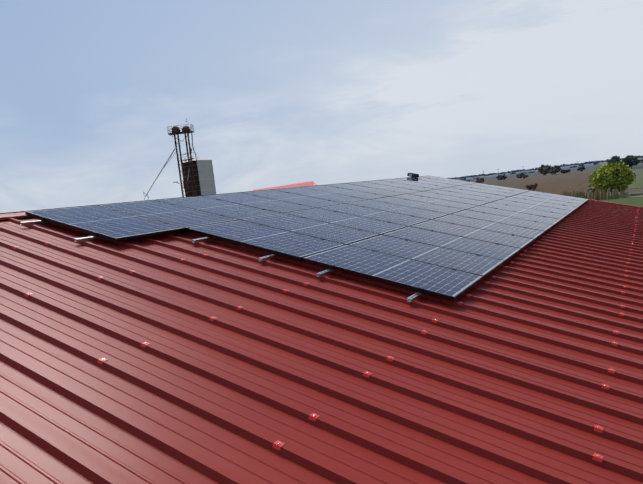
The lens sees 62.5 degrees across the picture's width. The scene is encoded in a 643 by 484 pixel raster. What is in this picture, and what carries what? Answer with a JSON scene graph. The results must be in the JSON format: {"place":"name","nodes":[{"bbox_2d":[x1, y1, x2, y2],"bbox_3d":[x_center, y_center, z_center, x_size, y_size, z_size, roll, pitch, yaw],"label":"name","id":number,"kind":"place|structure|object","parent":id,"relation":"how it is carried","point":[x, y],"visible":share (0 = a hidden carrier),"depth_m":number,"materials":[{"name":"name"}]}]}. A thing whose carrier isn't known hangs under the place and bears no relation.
{"place":"outdoors","nodes":[
{"label":"outdoors","id":0,"kind":"place"},
{"bbox_2d":[143,119,215,199],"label":"grain elevator tower","id":1,"kind":"structure","parent":0,"point":[198,176],"depth_m":88.27,"materials":[{"name":"metal"}]},
{"bbox_2d":[253,181,316,190],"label":"roof","id":2,"kind":"structure","parent":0,"point":[310,183],"depth_m":42.22,"materials":[{"name":"metal"}]},
{"bbox_2d":[0,0,642,212],"label":"sky","id":3,"kind":"structure","parent":0,"point":[273,93],"materials":[{"name":"blue"}]},
{"bbox_2d":[455,158,642,192],"bbox_3d":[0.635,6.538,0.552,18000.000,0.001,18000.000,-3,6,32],"label":"terrain","id":4,"kind":"structure","parent":0,"point":[635,189],"depth_m":1430.15,"materials":[{"name":"green plant"}]},
{"bbox_2d":[475,178,483,182],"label":"field edge bush","id":5,"kind":"object","parent":4,"relation":"on","point":[480,180],"visible":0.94,"depth_m":418.90,"materials":[{"name":"green plant"}]},
{"bbox_2d":[496,175,506,179],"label":"field edge bush","id":6,"kind":"object","parent":4,"relation":"on","point":[503,177],"visible":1,"depth_m":490.01,"materials":[{"name":"green plant"}]},
{"bbox_2d":[516,173,528,177],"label":"field edge bush","id":7,"kind":"object","parent":4,"relation":"on","point":[521,175],"visible":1,"depth_m":423.12,"materials":[{"name":"green plant"}]},
{"bbox_2d":[526,183,538,189],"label":"rust bush","id":8,"kind":"object","parent":4,"relation":"on","point":[532,187],"visible":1,"depth_m":168.01,"materials":[{"name":"brown plant"}]},
{"bbox_2d":[452,158,622,178],"bbox_3d":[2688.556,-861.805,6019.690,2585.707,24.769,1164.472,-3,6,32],"label":"distant treeline","id":9,"kind":"object","parent":4,"relation":"on","point":[536,168],"visible":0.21,"depth_m":6051.98,"materials":[{"name":"green plant"}]},
{"bbox_2d":[481,169,594,194],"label":"ploughed field","id":10,"kind":"structure","parent":4,"relation":"on","point":[559,183],"depth_m":251.79,"materials":[{"name":"brown soil"}]},
{"bbox_2d":[538,165,551,174],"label":"olive tree","id":11,"kind":"object","parent":4,"relation":"on","point":[543,169],"visible":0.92,"depth_m":481.41,"materials":[{"name":"green plant"}]},
{"bbox_2d":[506,164,594,176],"bbox_3d":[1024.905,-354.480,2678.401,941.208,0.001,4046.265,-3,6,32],"label":"ploughed field","id":12,"kind":"structure","parent":4,"relation":"on","point":[568,167],"depth_m":1232.06,"materials":[{"name":"brown soil"}]},
{"bbox_2d":[462,162,640,181],"bbox_3d":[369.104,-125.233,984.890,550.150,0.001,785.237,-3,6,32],"label":"field","id":13,"kind":"structure","parent":4,"relation":"on","point":[492,178],"depth_m":805.46,"materials":[{"name":"green plant"}]},
{"bbox_2d":[549,165,560,173],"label":"olive tree","id":14,"kind":"object","parent":4,"relation":"on","point":[555,169],"visible":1,"depth_m":455.22,"materials":[{"name":"green plant"}]},
{"bbox_2d":[560,169,570,172],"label":"field edge bush","id":15,"kind":"object","parent":4,"relation":"on","point":[565,171],"visible":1,"depth_m":461.19,"materials":[{"name":"green plant"}]},
{"bbox_2d":[577,166,585,170],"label":"field edge bush","id":16,"kind":"object","parent":4,"relation":"on","point":[582,168],"visible":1,"depth_m":471.99,"materials":[{"name":"green plant"}]},
{"bbox_2d":[563,187,642,199],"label":"hedge","id":17,"kind":"object","parent":4,"relation":"on","point":[597,194],"visible":0.73,"depth_m":91.18,"materials":[{"name":"plant"}]},
{"bbox_2d":[588,161,635,193],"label":"tree","id":18,"kind":"object","parent":4,"relation":"on","point":[611,177],"visible":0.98,"depth_m":93.83,"materials":[{"name":"green plant"}]},
{"bbox_2d":[585,192,642,196],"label":"field","id":19,"kind":"structure","parent":4,"relation":"on","point":[635,193],"depth_m":97.02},
{"bbox_2d":[606,155,622,164],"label":"dark tree","id":20,"kind":"object","parent":4,"relation":"on","point":[614,159],"visible":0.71,"depth_m":377.15,"materials":[{"name":"green plant"}]},
{"bbox_2d":[592,165,642,172],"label":"field","id":21,"kind":"structure","parent":4,"relation":"on","point":[641,166],"depth_m":366.86,"materials":[{"name":"green plant"}]},
{"bbox_2d":[621,155,640,167],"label":"dark tree","id":22,"kind":"object","parent":4,"relation":"on","point":[630,160],"visible":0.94,"depth_m":340.71,"materials":[{"name":"green plant"}]},
{"bbox_2d":[598,197,642,206],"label":"field grass","id":23,"kind":"structure","parent":0,"point":[635,201],"depth_m":82.36,"materials":[{"name":"green plant"}]},
{"bbox_2d":[627,169,642,188],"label":"field","id":24,"kind":"structure","parent":0,"point":[638,183],"depth_m":151.35,"materials":[{"name":"green plant"}]},
{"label":"barn walls","id":25,"kind":"object","parent":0,"visible":0},
{"bbox_2d":[0,199,642,483],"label":"roof","id":26,"kind":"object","parent":25,"relation":"on","point":[503,376],"visible":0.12,"depth_m":3.57,"materials":[{"name":"red paint"}]},
{"bbox_2d":[20,180,573,302],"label":"mounting rails","id":27,"kind":"object","parent":26,"relation":"on","point":[415,296],"visible":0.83,"depth_m":6.07,"materials":[{"name":"metal"}]},
{"bbox_2d":[25,205,184,241],"bbox_3d":[-2.766,-0.265,6.779,1.755,0.044,1.038,13,15,29],"label":"solar panel","id":28,"kind":"object","parent":27,"relation":"attached to","point":[111,224],"visible":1,"depth_m":6.65,"materials":[{"name":"blue glass"}]},
{"bbox_2d":[98,200,238,230],"bbox_3d":[-2.217,-0.410,7.672,1.755,0.041,1.038,13,15,29],"label":"solar panel","id":29,"kind":"object","parent":27,"relation":"attached to","point":[181,216],"visible":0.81,"depth_m":7.61,"materials":[{"name":"blue glass"}]},
{"bbox_2d":[156,196,278,219],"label":"solar panel","id":30,"kind":"object","parent":27,"relation":"attached to","point":[221,207],"visible":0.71,"depth_m":8.51,"materials":[{"name":"blue glass"}]},
{"bbox_2d":[203,193,315,212],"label":"solar panel","id":31,"kind":"object","parent":27,"relation":"attached to","point":[274,205],"visible":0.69,"depth_m":9.40,"materials":[{"name":"blue glass"}]},
{"bbox_2d":[187,220,344,260],"bbox_3d":[-0.711,-0.055,6.802,1.755,0.043,1.038,13,15,29],"label":"solar panel","id":32,"kind":"object","parent":27,"relation":"attached to","point":[292,245],"visible":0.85,"depth_m":6.69,"materials":[{"name":"blue glass"}]},
{"bbox_2d":[241,190,343,207],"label":"solar panel","id":33,"kind":"object","parent":27,"relation":"attached to","point":[295,198],"visible":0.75,"depth_m":10.31,"materials":[{"name":"blue glass"}]},
{"bbox_2d":[241,213,379,244],"bbox_3d":[-0.161,-0.201,7.695,1.755,0.043,1.038,13,15,29],"label":"solar panel","id":34,"kind":"object","parent":27,"relation":"attached to","point":[320,229],"visible":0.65,"depth_m":7.63,"materials":[{"name":"blue glass"}]},
{"bbox_2d":[273,187,367,202],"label":"solar panel","id":35,"kind":"object","parent":27,"relation":"attached to","point":[322,195],"visible":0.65,"depth_m":11.20,"materials":[{"name":"blue glass"}]},
{"bbox_2d":[302,185,388,199],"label":"solar panel","id":36,"kind":"object","parent":27,"relation":"attached to","point":[349,192],"visible":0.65,"depth_m":12.11,"materials":[{"name":"blue glass"}]},
{"bbox_2d":[284,208,407,234],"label":"solar panel","id":37,"kind":"object","parent":27,"relation":"attached to","point":[355,222],"visible":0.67,"depth_m":8.53,"materials":[{"name":"blue glass"}]},
{"bbox_2d":[326,183,406,196],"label":"solar panel","id":38,"kind":"object","parent":27,"relation":"attached to","point":[368,189],"visible":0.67,"depth_m":12.99,"materials":[{"name":"blue glass"}]},
{"bbox_2d":[319,203,430,225],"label":"solar panel","id":39,"kind":"object","parent":27,"relation":"attached to","point":[385,216],"visible":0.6,"depth_m":9.43,"materials":[{"name":"blue glass"}]},
{"bbox_2d":[346,182,421,193],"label":"solar panel","id":40,"kind":"object","parent":27,"relation":"attached to","point":[386,187],"visible":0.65,"depth_m":13.89,"materials":[{"name":"blue glass"}]},
{"bbox_2d":[302,245,482,300],"bbox_3d":[0.796,0.299,5.933,1.755,0.043,1.038,13,15,29],"label":"solar panel","id":41,"kind":"object","parent":27,"relation":"attached to","point":[440,281],"visible":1,"depth_m":5.81,"materials":[{"name":"blue glass"}]},
{"bbox_2d":[346,200,448,219],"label":"solar panel","id":42,"kind":"object","parent":27,"relation":"attached to","point":[407,210],"visible":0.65,"depth_m":10.33,"materials":[{"name":"blue glass"}]},
{"bbox_2d":[364,180,434,190],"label":"solar panel","id":43,"kind":"object","parent":27,"relation":"attached to","point":[399,185],"visible":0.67,"depth_m":14.79,"materials":[{"name":"blue glass"}]},
{"bbox_2d":[381,179,446,188],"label":"solar panel","id":44,"kind":"object","parent":27,"relation":"attached to","point":[415,183],"visible":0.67,"depth_m":15.68,"materials":[{"name":"blue glass"}]},
{"bbox_2d":[370,197,464,213],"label":"solar panel","id":45,"kind":"object","parent":27,"relation":"attached to","point":[423,205],"visible":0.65,"depth_m":11.22,"materials":[{"name":"blue glass"}]},
{"bbox_2d":[347,235,504,278],"bbox_3d":[1.345,0.155,6.825,1.755,0.045,1.038,13,15,29],"label":"solar panel","id":46,"kind":"object","parent":27,"relation":"attached to","point":[483,266],"visible":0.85,"depth_m":6.75,"materials":[{"name":"blue glass"}]},
{"bbox_2d":[398,178,458,186],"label":"solar panel","id":47,"kind":"object","parent":27,"relation":"attached to","point":[429,182],"visible":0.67,"depth_m":16.58,"materials":[{"name":"blue glass"}]},
{"bbox_2d":[390,194,478,209],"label":"solar panel","id":48,"kind":"object","parent":27,"relation":"attached to","point":[465,206],"visible":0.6,"depth_m":12.12,"materials":[{"name":"blue glass"}]},
{"bbox_2d":[409,177,466,185],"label":"solar panel","id":49,"kind":"object","parent":27,"relation":"attached to","point":[439,181],"visible":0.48,"depth_m":17.46,"materials":[{"name":"blue glass"}]},
{"bbox_2d":[407,173,418,177],"bbox_3d":[3.155,-2.252,17.938,0.528,0.119,0.352,13,15,29],"label":"chimney cap","id":50,"kind":"object","parent":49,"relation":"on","point":[413,175],"visible":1,"depth_m":17.90,"materials":[{"name":"black plastic"}]},
{"bbox_2d":[420,176,474,183],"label":"solar panel","id":51,"kind":"object","parent":27,"relation":"attached to","point":[451,180],"visible":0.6,"depth_m":18.37,"materials":[{"name":"blue glass"}]},
{"bbox_2d":[409,191,489,205],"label":"solar panel","id":52,"kind":"object","parent":27,"relation":"attached to","point":[452,198],"visible":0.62,"depth_m":13.01,"materials":[{"name":"blue glass"}]},
{"bbox_2d":[382,226,520,262],"bbox_3d":[1.894,0.011,7.718,1.755,0.041,1.038,13,15,29],"label":"solar panel","id":53,"kind":"object","parent":27,"relation":"attached to","point":[505,253],"visible":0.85,"depth_m":7.65,"materials":[{"name":"blue glass"}]},
{"bbox_2d":[424,189,499,201],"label":"solar panel","id":54,"kind":"object","parent":27,"relation":"attached to","point":[468,196],"visible":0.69,"depth_m":13.92,"materials":[{"name":"blue glass"}]},
{"bbox_2d":[410,220,533,250],"bbox_3d":[2.444,-0.134,8.611,1.755,0.043,1.038,13,15,29],"label":"solar panel","id":55,"kind":"object","parent":27,"relation":"attached to","point":[522,243],"visible":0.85,"depth_m":8.55,"materials":[{"name":"blue glass"}]},
{"bbox_2d":[438,187,507,199],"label":"solar panel","id":56,"kind":"object","parent":27,"relation":"attached to","point":[500,197],"visible":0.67,"depth_m":14.81,"materials":[{"name":"blue glass"}]},
{"bbox_2d":[449,186,516,196],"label":"solar panel","id":57,"kind":"object","parent":27,"relation":"attached to","point":[485,191],"visible":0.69,"depth_m":15.69,"materials":[{"name":"blue glass"}]},
{"bbox_2d":[432,214,544,240],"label":"solar panel","id":58,"kind":"object","parent":27,"relation":"attached to","point":[534,234],"visible":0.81,"depth_m":9.45,"materials":[{"name":"blue glass"}]},
{"bbox_2d":[460,184,523,194],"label":"solar panel","id":59,"kind":"object","parent":27,"relation":"attached to","point":[494,189],"visible":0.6,"depth_m":16.61,"materials":[{"name":"blue glass"}]},
{"bbox_2d":[471,183,529,191],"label":"solar panel","id":60,"kind":"object","parent":27,"relation":"attached to","point":[500,187],"visible":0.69,"depth_m":17.50,"materials":[{"name":"blue glass"}]},
{"bbox_2d":[452,210,553,232],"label":"solar panel","id":61,"kind":"object","parent":27,"relation":"attached to","point":[545,227],"visible":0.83,"depth_m":10.35,"materials":[{"name":"blue glass"}]},
{"bbox_2d":[466,206,560,225],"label":"solar panel","id":62,"kind":"object","parent":27,"relation":"attached to","point":[525,216],"visible":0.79,"depth_m":11.25,"materials":[{"name":"blue glass"}]},
{"bbox_2d":[480,202,566,220],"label":"solar panel","id":63,"kind":"object","parent":27,"relation":"attached to","point":[529,211],"visible":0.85,"depth_m":12.14,"materials":[{"name":"blue glass"}]},
{"bbox_2d":[492,199,572,215],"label":"solar panel","id":64,"kind":"object","parent":27,"relation":"attached to","point":[539,207],"visible":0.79,"depth_m":13.04,"materials":[{"name":"blue glass"}]},
{"bbox_2d":[502,197,577,211],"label":"solar panel","id":65,"kind":"object","parent":27,"relation":"attached to","point":[565,207],"visible":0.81,"depth_m":13.93,"materials":[{"name":"blue glass"}]},
{"bbox_2d":[511,195,581,207],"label":"solar panel","id":66,"kind":"object","parent":27,"relation":"attached to","point":[548,201],"visible":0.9,"depth_m":14.82,"materials":[{"name":"blue glass"}]},
{"bbox_2d":[518,192,585,204],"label":"solar panel","id":67,"kind":"object","parent":27,"relation":"attached to","point":[555,198],"visible":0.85,"depth_m":15.73,"materials":[{"name":"blue glass"}]},
{"bbox_2d":[525,191,588,201],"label":"solar panel","id":68,"kind":"object","parent":27,"relation":"attached to","point":[559,196],"visible":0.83,"depth_m":16.62,"materials":[{"name":"glass"}]},
{"bbox_2d":[13,202,638,461],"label":"roof screws","id":69,"kind":"object","parent":26,"relation":"on","point":[277,445],"visible":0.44,"depth_m":4.20,"materials":[{"name":"red paint"}]},
{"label":"roof slope","id":70,"kind":"object","parent":25,"relation":"on","visible":0},
{"bbox_2d":[0,175,429,219],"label":"roof ridge cap","id":71,"kind":"object","parent":70,"relation":"on","point":[14,215],"visible":0.17,"depth_m":6.92,"materials":[{"name":"red paint"}]}
]}

